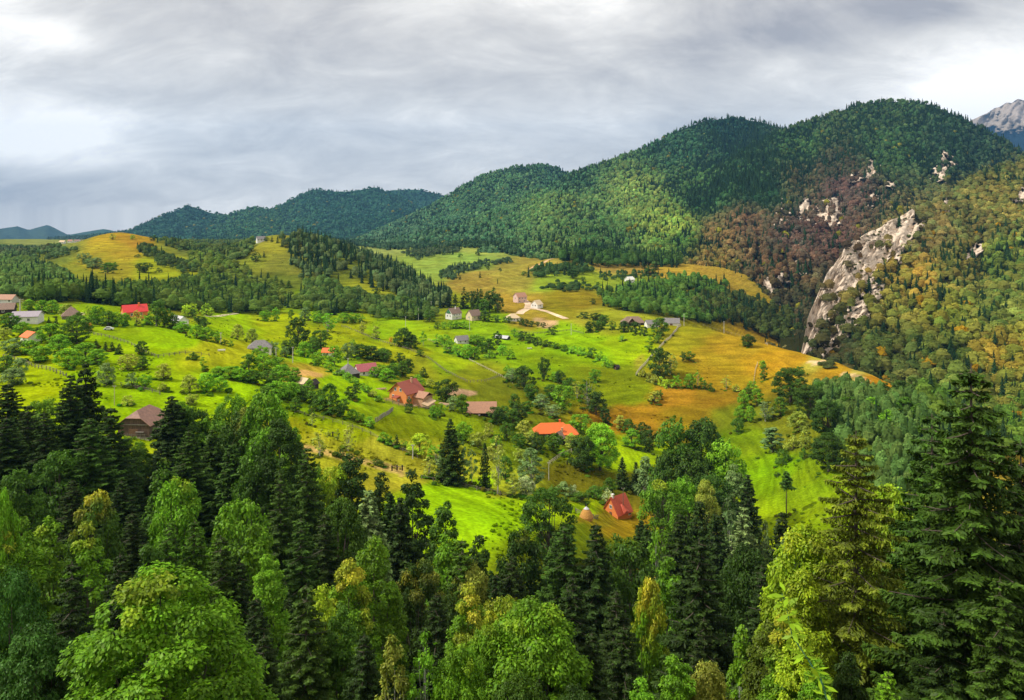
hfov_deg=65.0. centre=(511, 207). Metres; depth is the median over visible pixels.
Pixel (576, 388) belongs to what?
birch tree
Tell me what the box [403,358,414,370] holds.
broadleaf tree
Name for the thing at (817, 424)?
broadleaf tree
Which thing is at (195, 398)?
bush
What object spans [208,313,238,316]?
track
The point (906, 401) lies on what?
broadleaf tree
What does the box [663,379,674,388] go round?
bush
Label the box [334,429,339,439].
columnar tree
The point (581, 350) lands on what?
bush
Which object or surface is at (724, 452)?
broadleaf tree
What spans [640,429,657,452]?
broadleaf tree
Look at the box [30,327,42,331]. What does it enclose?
bush
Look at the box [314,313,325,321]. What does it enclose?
broadleaf tree
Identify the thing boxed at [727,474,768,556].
spruce tree
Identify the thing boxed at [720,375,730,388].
birch tree
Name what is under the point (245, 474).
broadleaf tree
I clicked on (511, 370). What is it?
birch tree
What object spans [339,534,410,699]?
pointed tree
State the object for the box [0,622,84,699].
broadleaf tree
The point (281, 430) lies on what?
pointed tree
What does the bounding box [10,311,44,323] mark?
long house
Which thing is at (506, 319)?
bush
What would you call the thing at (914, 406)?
broadleaf tree
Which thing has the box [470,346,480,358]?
broadleaf tree
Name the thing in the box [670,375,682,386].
broadleaf tree
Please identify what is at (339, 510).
broadleaf tree
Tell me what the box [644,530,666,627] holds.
birch tree
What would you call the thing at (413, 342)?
broadleaf tree
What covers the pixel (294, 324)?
broadleaf tree
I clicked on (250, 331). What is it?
broadleaf tree
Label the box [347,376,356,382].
bush
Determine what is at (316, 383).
hut
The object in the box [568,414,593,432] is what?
broadleaf tree
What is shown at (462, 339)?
cottage
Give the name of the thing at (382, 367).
bush
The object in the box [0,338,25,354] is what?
broadleaf tree
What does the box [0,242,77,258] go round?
woodland
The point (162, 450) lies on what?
spruce tree
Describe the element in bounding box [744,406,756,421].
broadleaf tree
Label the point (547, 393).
broadleaf tree
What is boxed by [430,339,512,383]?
fence
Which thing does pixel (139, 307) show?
red roofed house
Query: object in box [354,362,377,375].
cottage
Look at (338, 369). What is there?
bush
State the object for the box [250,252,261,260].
broadleaf tree
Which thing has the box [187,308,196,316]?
broadleaf tree
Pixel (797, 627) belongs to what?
leafy shoot
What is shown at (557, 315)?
track
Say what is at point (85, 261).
broadleaf tree
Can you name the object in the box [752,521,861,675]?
broadleaf tree
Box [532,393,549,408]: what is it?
birch tree
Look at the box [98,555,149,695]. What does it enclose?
spruce tree
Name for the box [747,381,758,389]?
bush
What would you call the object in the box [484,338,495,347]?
broadleaf tree
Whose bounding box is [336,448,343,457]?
bush
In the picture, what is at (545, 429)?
farmhouse
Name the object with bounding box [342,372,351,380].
bush
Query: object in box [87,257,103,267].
broadleaf tree
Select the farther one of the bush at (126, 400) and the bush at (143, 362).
the bush at (143, 362)
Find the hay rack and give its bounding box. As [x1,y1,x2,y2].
[391,465,402,470]
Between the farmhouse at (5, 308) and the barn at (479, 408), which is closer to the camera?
the barn at (479, 408)
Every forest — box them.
[46,186,420,240]
[349,160,611,239]
[356,114,783,246]
[389,188,444,207]
[479,97,1023,347]
[797,156,1023,414]
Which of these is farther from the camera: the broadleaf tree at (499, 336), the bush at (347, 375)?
the broadleaf tree at (499, 336)
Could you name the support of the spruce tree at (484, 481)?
on the ground
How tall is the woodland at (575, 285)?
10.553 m
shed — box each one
[173,316,188,325]
[291,376,313,386]
[494,335,509,339]
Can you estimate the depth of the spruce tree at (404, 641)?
126.53 m
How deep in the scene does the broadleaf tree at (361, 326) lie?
569.58 m
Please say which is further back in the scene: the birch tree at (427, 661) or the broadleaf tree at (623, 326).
the broadleaf tree at (623, 326)
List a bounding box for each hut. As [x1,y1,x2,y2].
[61,306,78,319]
[312,378,319,388]
[336,364,360,377]
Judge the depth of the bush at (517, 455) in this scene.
288.75 m
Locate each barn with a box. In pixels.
[118,404,163,440]
[466,401,496,417]
[663,318,679,325]
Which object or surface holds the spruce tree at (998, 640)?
on the ground
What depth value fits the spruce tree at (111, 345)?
325.95 m
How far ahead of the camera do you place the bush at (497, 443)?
301.11 m
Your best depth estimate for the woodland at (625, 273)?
977.71 m
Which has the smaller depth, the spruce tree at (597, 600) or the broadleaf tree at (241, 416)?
the spruce tree at (597, 600)
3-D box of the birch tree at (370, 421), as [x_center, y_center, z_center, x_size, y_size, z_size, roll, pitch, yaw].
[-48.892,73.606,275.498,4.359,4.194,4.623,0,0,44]
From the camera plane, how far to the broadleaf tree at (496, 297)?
708.84 m
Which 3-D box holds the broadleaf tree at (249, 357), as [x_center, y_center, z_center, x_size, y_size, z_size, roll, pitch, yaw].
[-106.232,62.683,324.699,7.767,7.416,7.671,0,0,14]
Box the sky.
[0,0,1023,233]
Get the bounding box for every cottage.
[19,330,41,342]
[321,348,334,356]
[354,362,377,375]
[453,335,468,343]
[505,313,520,320]
[553,427,565,444]
[624,276,634,282]
[644,320,658,327]
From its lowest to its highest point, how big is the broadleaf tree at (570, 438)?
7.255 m
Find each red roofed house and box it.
[120,302,148,318]
[603,493,632,518]
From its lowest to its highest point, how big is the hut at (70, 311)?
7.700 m
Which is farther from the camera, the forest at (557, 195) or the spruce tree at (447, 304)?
the forest at (557, 195)
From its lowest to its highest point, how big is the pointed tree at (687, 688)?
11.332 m
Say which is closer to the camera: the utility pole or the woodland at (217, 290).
the utility pole
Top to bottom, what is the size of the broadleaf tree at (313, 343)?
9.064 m
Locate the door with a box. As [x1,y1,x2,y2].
[129,429,137,436]
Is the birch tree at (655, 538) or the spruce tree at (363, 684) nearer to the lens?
the spruce tree at (363, 684)
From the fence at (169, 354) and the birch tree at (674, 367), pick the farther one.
the birch tree at (674, 367)
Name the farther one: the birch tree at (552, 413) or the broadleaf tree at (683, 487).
the birch tree at (552, 413)
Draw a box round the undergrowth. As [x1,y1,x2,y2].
[0,267,914,571]
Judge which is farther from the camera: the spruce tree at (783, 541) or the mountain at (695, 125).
the mountain at (695, 125)
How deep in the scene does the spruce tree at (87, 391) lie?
169.65 m
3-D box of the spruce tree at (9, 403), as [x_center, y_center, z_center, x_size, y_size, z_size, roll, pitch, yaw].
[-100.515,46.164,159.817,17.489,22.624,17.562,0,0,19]
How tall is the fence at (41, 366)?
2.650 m
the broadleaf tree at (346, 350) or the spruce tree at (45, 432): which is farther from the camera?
the broadleaf tree at (346, 350)
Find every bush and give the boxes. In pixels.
[0,327,12,339]
[0,355,17,370]
[0,368,26,383]
[12,321,32,334]
[17,340,40,353]
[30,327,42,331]
[54,304,64,313]
[72,312,82,322]
[85,348,109,363]
[121,395,134,405]
[124,373,137,386]
[134,340,149,353]
[136,355,150,367]
[136,374,152,387]
[142,314,151,324]
[155,363,170,379]
[157,382,166,391]
[179,374,199,391]
[185,352,199,359]
[185,394,198,404]
[193,316,205,324]
[199,318,210,326]
[210,331,221,341]
[210,366,224,375]
[212,377,229,391]
[219,366,237,378]
[230,368,249,380]
[243,369,260,383]
[252,386,275,403]
[280,346,289,356]
[295,385,307,395]
[295,388,308,399]
[305,391,316,402]
[307,404,314,413]
[323,361,336,370]
[332,367,342,373]
[335,404,345,415]
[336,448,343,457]
[339,398,349,408]
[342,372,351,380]
[344,386,360,399]
[346,409,357,418]
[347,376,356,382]
[355,412,364,421]
[363,385,372,391]
[369,367,379,376]
[373,459,383,464]
[377,364,389,374]
[377,432,387,442]
[385,436,394,444]
[394,353,405,361]
[404,398,412,410]
[417,378,426,384]
[419,367,427,376]
[425,378,434,386]
[429,405,440,416]
[433,322,440,328]
[436,403,445,413]
[446,321,453,327]
[455,430,463,443]
[459,320,468,327]
[469,432,487,447]
[483,350,495,358]
[483,422,493,435]
[483,446,496,460]
[490,315,500,321]
[490,437,501,447]
[503,316,512,321]
[503,365,510,375]
[504,349,515,357]
[511,434,525,446]
[513,448,526,463]
[521,401,533,410]
[522,319,528,325]
[532,337,542,344]
[539,339,552,346]
[556,481,572,495]
[558,344,568,350]
[561,447,568,457]
[568,345,577,352]
[572,491,591,504]
[577,346,586,355]
[578,312,588,317]
[585,485,603,499]
[595,351,603,360]
[601,356,609,365]
[601,489,611,504]
[603,477,615,490]
[637,369,646,376]
[646,372,653,381]
[651,375,658,382]
[653,334,662,342]
[657,376,664,386]
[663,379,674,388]
[686,351,695,360]
[699,380,707,388]
[707,383,714,390]
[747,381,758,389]
[774,448,792,464]
[782,436,802,449]
[799,448,808,459]
[906,377,917,386]
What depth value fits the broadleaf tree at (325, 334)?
478.37 m
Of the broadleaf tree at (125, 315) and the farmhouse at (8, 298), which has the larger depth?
the farmhouse at (8, 298)
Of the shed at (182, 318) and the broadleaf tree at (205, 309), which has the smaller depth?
the shed at (182, 318)
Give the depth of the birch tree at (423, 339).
543.10 m
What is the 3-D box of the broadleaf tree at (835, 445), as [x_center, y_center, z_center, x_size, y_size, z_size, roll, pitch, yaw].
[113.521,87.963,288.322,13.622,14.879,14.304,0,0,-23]
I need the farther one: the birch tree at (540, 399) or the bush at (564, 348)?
the bush at (564, 348)
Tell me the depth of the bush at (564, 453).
318.60 m
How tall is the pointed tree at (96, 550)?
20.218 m
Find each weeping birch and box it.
[631,456,652,495]
[756,520,772,584]
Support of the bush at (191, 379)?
on the ground
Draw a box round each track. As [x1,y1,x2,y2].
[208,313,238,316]
[515,300,530,313]
[531,308,568,318]
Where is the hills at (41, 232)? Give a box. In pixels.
[0,225,113,238]
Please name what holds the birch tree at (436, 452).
on the ground
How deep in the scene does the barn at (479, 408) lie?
345.81 m
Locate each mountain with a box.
[339,167,561,238]
[416,119,770,241]
[541,102,1022,304]
[780,170,1023,388]
[972,99,1023,150]
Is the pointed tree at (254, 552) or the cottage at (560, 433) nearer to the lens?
the pointed tree at (254, 552)
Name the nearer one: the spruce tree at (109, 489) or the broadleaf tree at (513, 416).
the spruce tree at (109, 489)
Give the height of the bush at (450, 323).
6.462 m
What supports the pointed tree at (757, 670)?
on the ground
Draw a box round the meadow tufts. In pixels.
[2,244,1019,569]
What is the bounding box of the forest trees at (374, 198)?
[142,189,415,238]
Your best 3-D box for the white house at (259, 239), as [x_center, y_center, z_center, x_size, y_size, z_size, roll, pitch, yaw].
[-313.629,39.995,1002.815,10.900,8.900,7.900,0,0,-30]
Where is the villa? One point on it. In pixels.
(521, 297)
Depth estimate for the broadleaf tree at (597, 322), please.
605.72 m
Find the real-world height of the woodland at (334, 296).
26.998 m
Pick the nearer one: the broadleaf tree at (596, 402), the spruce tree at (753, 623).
the spruce tree at (753, 623)
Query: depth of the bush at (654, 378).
465.91 m
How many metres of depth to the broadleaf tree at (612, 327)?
598.18 m
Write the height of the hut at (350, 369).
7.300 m
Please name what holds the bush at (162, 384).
on the ground
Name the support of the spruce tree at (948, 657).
on the ground
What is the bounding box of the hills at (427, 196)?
[391,189,443,205]
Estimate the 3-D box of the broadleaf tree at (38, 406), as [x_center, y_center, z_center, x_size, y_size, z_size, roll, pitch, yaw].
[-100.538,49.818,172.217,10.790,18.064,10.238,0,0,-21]
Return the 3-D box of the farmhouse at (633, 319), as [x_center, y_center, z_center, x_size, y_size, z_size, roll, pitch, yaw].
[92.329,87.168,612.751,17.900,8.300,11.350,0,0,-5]
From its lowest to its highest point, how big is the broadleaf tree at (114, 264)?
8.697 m
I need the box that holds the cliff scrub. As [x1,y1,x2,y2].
[805,216,921,348]
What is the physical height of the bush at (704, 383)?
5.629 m
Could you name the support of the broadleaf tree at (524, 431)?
on the ground
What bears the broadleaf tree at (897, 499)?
on the ground
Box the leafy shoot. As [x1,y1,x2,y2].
[767,582,836,699]
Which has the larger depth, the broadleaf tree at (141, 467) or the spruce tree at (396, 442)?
the spruce tree at (396, 442)
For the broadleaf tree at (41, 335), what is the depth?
331.02 m
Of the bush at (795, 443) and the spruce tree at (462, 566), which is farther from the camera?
the bush at (795, 443)
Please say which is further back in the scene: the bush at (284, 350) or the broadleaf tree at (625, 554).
the bush at (284, 350)
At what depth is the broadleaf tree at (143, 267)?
829.50 m
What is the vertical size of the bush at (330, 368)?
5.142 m
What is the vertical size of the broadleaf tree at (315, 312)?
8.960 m
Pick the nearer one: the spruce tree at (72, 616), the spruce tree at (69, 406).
the spruce tree at (72, 616)
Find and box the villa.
[513,292,526,302]
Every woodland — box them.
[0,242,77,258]
[0,243,51,251]
[0,250,76,299]
[24,265,282,312]
[136,242,199,272]
[157,236,255,259]
[187,246,317,309]
[278,226,452,307]
[298,274,439,319]
[339,238,478,249]
[401,244,461,259]
[439,256,512,279]
[449,238,558,256]
[527,258,594,277]
[539,279,598,291]
[557,241,683,267]
[596,270,733,323]
[599,267,674,279]
[689,282,804,339]
[811,371,966,496]
[817,359,837,367]
[915,370,1023,464]
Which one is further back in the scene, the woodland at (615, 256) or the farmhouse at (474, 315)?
the woodland at (615, 256)
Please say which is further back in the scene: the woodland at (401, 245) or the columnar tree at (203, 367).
the woodland at (401, 245)
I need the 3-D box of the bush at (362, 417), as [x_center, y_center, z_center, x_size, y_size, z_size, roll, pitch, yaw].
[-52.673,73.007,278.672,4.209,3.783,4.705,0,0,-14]
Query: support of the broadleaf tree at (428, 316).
on the ground
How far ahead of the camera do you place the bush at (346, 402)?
292.63 m
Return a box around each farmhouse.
[0,294,19,302]
[0,303,17,313]
[247,340,272,354]
[465,309,480,320]
[532,419,578,442]
[620,316,643,325]
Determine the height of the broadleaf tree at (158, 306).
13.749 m
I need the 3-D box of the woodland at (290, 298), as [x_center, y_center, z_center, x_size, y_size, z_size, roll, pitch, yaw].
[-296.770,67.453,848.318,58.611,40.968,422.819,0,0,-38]
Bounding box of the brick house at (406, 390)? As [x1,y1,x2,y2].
[387,377,435,406]
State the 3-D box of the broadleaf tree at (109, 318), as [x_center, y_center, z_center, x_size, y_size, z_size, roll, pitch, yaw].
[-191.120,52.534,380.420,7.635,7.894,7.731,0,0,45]
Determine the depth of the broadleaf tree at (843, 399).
341.92 m
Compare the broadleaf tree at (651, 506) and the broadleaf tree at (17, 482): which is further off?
the broadleaf tree at (651, 506)
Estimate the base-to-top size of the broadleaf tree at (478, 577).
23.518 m
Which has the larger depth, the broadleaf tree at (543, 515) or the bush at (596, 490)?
the bush at (596, 490)
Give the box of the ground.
[0,232,1023,669]
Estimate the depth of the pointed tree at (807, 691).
39.88 m
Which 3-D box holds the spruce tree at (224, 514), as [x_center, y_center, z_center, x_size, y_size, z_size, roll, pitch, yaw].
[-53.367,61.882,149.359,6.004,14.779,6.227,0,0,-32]
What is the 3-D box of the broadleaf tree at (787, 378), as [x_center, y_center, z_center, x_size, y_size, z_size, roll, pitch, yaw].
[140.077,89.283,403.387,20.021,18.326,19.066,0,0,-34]
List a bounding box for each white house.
[256,236,265,242]
[445,306,461,319]
[531,300,542,308]
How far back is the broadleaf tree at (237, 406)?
199.03 m
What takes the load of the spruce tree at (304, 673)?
on the ground
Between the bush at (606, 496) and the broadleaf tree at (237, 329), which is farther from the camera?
the broadleaf tree at (237, 329)
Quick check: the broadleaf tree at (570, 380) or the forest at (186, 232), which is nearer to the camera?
the broadleaf tree at (570, 380)
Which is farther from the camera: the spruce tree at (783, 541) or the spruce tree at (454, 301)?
the spruce tree at (454, 301)
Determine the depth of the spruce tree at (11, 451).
139.28 m
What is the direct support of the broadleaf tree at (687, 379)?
on the ground
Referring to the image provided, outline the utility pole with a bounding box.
[17,299,22,310]
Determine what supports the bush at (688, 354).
on the ground
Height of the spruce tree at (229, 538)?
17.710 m
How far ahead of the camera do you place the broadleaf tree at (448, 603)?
83.94 m
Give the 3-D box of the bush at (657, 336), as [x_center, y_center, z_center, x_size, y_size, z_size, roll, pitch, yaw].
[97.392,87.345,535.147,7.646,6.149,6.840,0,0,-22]
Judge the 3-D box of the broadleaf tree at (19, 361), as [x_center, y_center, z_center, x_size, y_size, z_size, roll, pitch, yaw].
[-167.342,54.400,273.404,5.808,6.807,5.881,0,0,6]
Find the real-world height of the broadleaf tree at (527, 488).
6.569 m
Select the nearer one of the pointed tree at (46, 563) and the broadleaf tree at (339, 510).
the pointed tree at (46, 563)
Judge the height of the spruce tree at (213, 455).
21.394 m
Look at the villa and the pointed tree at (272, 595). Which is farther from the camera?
the villa
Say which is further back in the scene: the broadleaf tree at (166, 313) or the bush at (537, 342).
the bush at (537, 342)
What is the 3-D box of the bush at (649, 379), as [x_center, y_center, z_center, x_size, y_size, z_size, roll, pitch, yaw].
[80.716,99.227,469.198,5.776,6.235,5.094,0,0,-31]
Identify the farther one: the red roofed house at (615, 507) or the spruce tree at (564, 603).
the red roofed house at (615, 507)
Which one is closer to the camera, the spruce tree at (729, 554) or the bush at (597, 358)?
the spruce tree at (729, 554)
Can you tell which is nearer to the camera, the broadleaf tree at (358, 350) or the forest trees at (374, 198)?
the broadleaf tree at (358, 350)
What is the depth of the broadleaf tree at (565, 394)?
396.91 m
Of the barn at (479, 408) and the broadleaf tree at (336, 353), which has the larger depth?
the broadleaf tree at (336, 353)
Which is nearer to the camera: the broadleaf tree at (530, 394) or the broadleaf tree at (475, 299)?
the broadleaf tree at (530, 394)
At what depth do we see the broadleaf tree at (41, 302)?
412.76 m
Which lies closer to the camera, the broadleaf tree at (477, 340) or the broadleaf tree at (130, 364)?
the broadleaf tree at (130, 364)
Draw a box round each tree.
[0,313,22,328]
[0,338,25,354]
[0,384,33,459]
[0,416,33,514]
[0,468,49,555]
[0,486,25,641]
[0,521,38,656]
[0,563,55,699]
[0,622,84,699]
[10,488,32,529]
[11,357,28,374]
[15,406,60,480]
[17,516,59,624]
[18,413,67,531]
[21,299,35,310]
[24,397,64,438]
[27,345,53,360]
[27,515,70,624]
[29,449,91,538]
[34,300,47,310]
[34,323,64,341]
[37,637,104,699]
[39,546,62,605]
[44,300,58,312]
[45,334,72,350]
[46,480,107,587]
[47,418,141,535]
[48,375,91,478]
[49,563,115,696]
[51,348,84,367]
[54,520,117,640]
[55,560,278,699]
[57,304,75,314]
[59,315,93,343]
[59,362,107,445]
[60,489,127,613]
[70,342,98,360]
[76,253,91,263]
[82,305,93,321]
[83,258,94,267]
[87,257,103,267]
[89,305,105,323]
[91,407,152,528]
[96,362,115,385]
[97,480,143,585]
[98,473,140,562]
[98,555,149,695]
[100,262,116,272]
[100,310,115,325]
[104,513,149,584]
[108,262,118,268]
[108,342,114,350]
[112,312,123,324]
[115,343,123,354]
[115,436,151,484]
[117,354,138,370]
[119,312,130,323]
[123,449,153,504]
[131,310,142,325]
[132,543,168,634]
[135,262,153,271]
[137,528,149,558]
[139,442,178,515]
[141,457,182,549]
[146,300,168,325]
[146,396,204,482]
[148,475,207,567]
[156,308,174,325]
[157,522,197,680]
[161,624,193,698]
[162,401,194,427]
[165,314,180,328]
[165,431,215,543]
[173,321,190,332]
[174,499,196,528]
[175,406,211,461]
[177,519,211,678]
[181,304,190,316]
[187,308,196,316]
[188,303,198,315]
[188,325,202,337]
[188,537,254,696]
[192,412,232,471]
[196,429,229,511]
[197,372,216,391]
[199,303,212,314]
[199,327,213,339]
[199,357,208,370]
[201,444,248,553]
[202,562,261,698]
[205,497,278,594]
[210,393,247,437]
[216,504,228,546]
[217,411,264,470]
[219,516,240,549]
[228,598,282,699]
[229,523,280,643]
[230,324,244,339]
[230,405,264,443]
[231,438,284,564]
[231,546,252,607]
[238,390,297,514]
[240,353,257,369]
[242,635,290,699]
[245,328,258,340]
[246,417,314,548]
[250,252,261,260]
[252,345,269,360]
[252,554,301,690]
[253,353,277,372]
[256,369,279,385]
[257,473,313,624]
[258,310,271,319]
[264,381,290,399]
[269,365,294,382]
[270,307,279,319]
[270,341,278,354]
[270,357,287,370]
[272,519,326,643]
[277,598,298,698]
[278,427,306,502]
[278,583,341,699]
[281,339,298,354]
[281,382,300,399]
[283,448,336,558]
[284,317,310,344]
[286,367,301,381]
[288,310,294,318]
[289,397,302,411]
[296,341,313,356]
[299,307,310,318]
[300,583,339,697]
[303,378,314,394]
[305,338,320,351]
[305,461,329,533]
[308,413,316,423]
[309,330,331,348]
[309,514,341,600]
[310,310,320,319]
[310,351,326,365]
[311,389,327,410]
[311,429,328,454]
[313,496,374,600]
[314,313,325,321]
[314,465,354,558]
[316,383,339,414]
[319,557,383,691]
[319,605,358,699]
[321,313,335,330]
[325,345,344,364]
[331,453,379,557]
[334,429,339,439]
[336,313,350,321]
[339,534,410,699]
[340,635,388,699]
[341,342,355,358]
[341,425,356,450]
[344,566,382,645]
[348,312,358,322]
[349,344,369,357]
[353,490,392,622]
[359,321,366,332]
[360,345,379,359]
[364,416,374,427]
[367,471,389,531]
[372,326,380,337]
[372,668,404,699]
[374,634,410,699]
[378,349,392,361]
[378,368,396,381]
[381,491,398,562]
[384,497,422,636]
[385,558,453,698]
[386,363,398,376]
[390,469,435,588]
[392,327,412,346]
[393,435,399,448]
[394,576,417,670]
[396,361,410,376]
[402,334,420,347]
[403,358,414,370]
[404,629,440,699]
[406,432,433,455]
[406,595,453,699]
[412,592,471,699]
[419,500,463,613]
[420,331,426,341]
[421,456,435,475]
[424,309,435,321]
[424,533,459,609]
[427,445,439,461]
[430,643,489,699]
[432,456,442,475]
[433,379,458,401]
[435,418,467,487]
[438,334,451,345]
[443,291,451,307]
[443,340,457,352]
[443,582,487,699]
[444,538,483,605]
[445,396,459,410]
[450,559,489,620]
[451,294,458,307]
[452,345,462,355]
[455,421,472,440]
[456,394,468,413]
[457,441,469,475]
[459,287,469,308]
[460,344,474,357]
[460,623,514,699]
[465,291,477,307]
[467,441,477,480]
[467,535,498,601]
[469,334,485,344]
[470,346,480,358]
[475,289,484,310]
[477,342,488,352]
[477,443,491,491]
[478,297,488,311]
[478,574,518,655]
[479,311,490,320]
[483,291,495,311]
[483,594,539,679]
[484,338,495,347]
[484,595,595,699]
[486,406,504,424]
[488,435,506,493]
[490,293,503,311]
[491,331,501,343]
[491,669,547,699]
[495,527,548,649]
[496,343,507,355]
[497,405,511,420]
[497,456,512,479]
[499,421,513,439]
[500,556,528,601]
[504,368,514,379]
[504,473,521,495]
[505,409,520,427]
[508,394,520,405]
[509,403,528,419]
[510,329,517,336]
[510,365,536,388]
[515,420,531,435]
[516,447,545,484]
[517,475,535,494]
[518,331,526,339]
[519,484,577,561]
[524,333,535,342]
[524,384,538,398]
[525,430,536,447]
[527,432,545,451]
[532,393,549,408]
[535,525,588,648]
[537,357,550,378]
[541,532,561,604]
[541,669,583,697]
[543,404,559,415]
[544,384,560,399]
[545,326,557,333]
[545,432,563,450]
[549,372,558,381]
[549,577,596,657]
[550,384,575,410]
[553,593,568,647]
[555,370,565,383]
[557,682,595,699]
[561,377,576,390]
[564,432,576,448]
[567,268,578,277]
[567,434,596,469]
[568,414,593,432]
[568,632,612,699]
[571,381,582,397]
[574,525,619,654]
[577,377,599,405]
[582,422,619,470]
[585,321,595,331]
[585,391,606,414]
[586,347,597,357]
[588,369,600,381]
[589,313,600,319]
[592,320,605,329]
[598,317,607,324]
[598,590,653,698]
[600,406,611,423]
[600,533,657,631]
[603,627,644,699]
[607,320,616,329]
[610,551,632,607]
[613,415,626,428]
[615,457,630,491]
[617,321,628,331]
[621,428,640,446]
[622,418,633,431]
[628,321,640,333]
[628,676,656,699]
[629,462,641,491]
[630,576,670,693]
[632,422,650,444]
[632,524,658,588]
[632,590,656,660]
[633,520,651,556]
[636,479,687,560]
[637,556,684,692]
[640,326,647,334]
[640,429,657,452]
[644,265,654,275]
[644,336,653,351]
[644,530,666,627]
[646,415,700,514]
[647,347,671,378]
[648,391,661,402]
[650,318,670,334]
[650,449,682,517]
[650,541,746,699]
[653,259,658,269]
[658,514,694,613]
[658,654,696,699]
[663,353,678,373]
[664,480,690,527]
[669,474,699,545]
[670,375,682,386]
[672,416,730,505]
[672,448,710,526]
[674,619,727,699]
[680,351,686,360]
[683,374,695,388]
[686,501,710,561]
[688,658,733,699]
[689,471,736,534]
[689,479,722,546]
[693,370,702,387]
[702,514,739,602]
[704,436,749,524]
[714,541,769,676]
[716,553,750,685]
[717,463,746,533]
[718,496,736,568]
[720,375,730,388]
[725,624,751,699]
[725,641,752,698]
[726,506,757,589]
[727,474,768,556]
[731,418,744,432]
[732,565,780,658]
[733,405,745,420]
[737,390,749,407]
[740,619,779,699]
[741,334,755,345]
[744,386,752,398]
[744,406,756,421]
[749,387,764,404]
[749,511,792,620]
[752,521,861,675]
[756,608,807,699]
[759,362,767,379]
[759,401,774,420]
[759,568,838,698]
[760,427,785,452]
[771,367,808,401]
[771,626,827,699]
[772,397,788,415]
[773,532,794,600]
[778,471,796,512]
[786,411,810,431]
[792,383,824,417]
[792,434,915,699]
[794,657,834,699]
[799,426,811,448]
[808,432,847,471]
[809,399,842,433]
[830,651,869,699]
[838,396,855,404]
[845,481,914,631]
[861,363,1023,699]
[866,415,965,689]
[867,396,878,405]
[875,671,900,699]
[879,409,894,425]
[883,382,890,389]
[888,379,906,390]
[896,396,915,415]
[899,610,974,699]
[910,403,926,414]
[952,578,1023,699]
[985,437,1023,649]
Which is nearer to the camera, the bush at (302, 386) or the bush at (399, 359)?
the bush at (302, 386)
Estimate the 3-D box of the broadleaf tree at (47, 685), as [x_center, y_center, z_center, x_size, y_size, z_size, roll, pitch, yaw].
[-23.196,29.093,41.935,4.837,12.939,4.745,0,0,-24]
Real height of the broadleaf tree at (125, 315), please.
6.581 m
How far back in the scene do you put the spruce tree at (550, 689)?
59.44 m
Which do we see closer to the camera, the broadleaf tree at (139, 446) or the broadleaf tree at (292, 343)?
the broadleaf tree at (139, 446)
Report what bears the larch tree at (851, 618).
on the ground
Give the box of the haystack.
[579,504,592,521]
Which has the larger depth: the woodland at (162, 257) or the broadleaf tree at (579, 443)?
the woodland at (162, 257)
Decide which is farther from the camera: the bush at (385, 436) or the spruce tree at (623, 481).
the spruce tree at (623, 481)
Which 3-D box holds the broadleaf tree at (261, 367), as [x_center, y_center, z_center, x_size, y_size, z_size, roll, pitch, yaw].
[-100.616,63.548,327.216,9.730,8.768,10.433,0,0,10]
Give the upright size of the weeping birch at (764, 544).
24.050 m
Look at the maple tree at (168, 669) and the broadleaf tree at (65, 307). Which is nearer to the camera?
the maple tree at (168, 669)
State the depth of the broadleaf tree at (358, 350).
459.27 m
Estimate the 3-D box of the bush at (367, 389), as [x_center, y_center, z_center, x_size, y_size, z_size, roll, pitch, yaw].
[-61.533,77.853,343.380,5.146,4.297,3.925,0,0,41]
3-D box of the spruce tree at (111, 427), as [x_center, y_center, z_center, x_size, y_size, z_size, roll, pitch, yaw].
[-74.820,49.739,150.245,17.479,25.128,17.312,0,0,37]
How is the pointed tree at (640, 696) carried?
on the ground
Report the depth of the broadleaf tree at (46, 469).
133.58 m
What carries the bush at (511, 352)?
on the ground
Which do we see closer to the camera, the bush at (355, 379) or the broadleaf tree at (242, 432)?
the broadleaf tree at (242, 432)
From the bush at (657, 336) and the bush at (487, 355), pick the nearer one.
the bush at (487, 355)
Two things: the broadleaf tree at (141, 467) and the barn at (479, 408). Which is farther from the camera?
the barn at (479, 408)
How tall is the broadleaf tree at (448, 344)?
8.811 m
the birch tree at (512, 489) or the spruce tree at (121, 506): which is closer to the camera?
the spruce tree at (121, 506)
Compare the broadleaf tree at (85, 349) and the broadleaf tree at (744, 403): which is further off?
the broadleaf tree at (744, 403)
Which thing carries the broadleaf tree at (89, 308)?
on the ground
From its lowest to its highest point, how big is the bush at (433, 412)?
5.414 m
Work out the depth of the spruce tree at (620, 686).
61.60 m
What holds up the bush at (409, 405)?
on the ground
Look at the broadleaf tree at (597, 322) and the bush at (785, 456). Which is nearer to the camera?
the bush at (785, 456)
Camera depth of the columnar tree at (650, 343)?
518.96 m
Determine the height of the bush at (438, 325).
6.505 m
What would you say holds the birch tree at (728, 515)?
on the ground
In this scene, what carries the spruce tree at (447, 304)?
on the ground
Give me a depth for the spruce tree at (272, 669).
49.90 m
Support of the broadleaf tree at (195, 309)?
on the ground
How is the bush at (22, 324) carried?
on the ground
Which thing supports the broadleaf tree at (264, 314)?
on the ground
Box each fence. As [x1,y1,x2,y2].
[3,354,66,375]
[89,331,209,357]
[98,380,159,394]
[294,410,417,457]
[344,326,499,382]
[375,407,392,421]
[387,399,430,409]
[421,475,511,495]
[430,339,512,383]
[511,329,583,333]
[549,448,571,463]
[636,324,680,374]

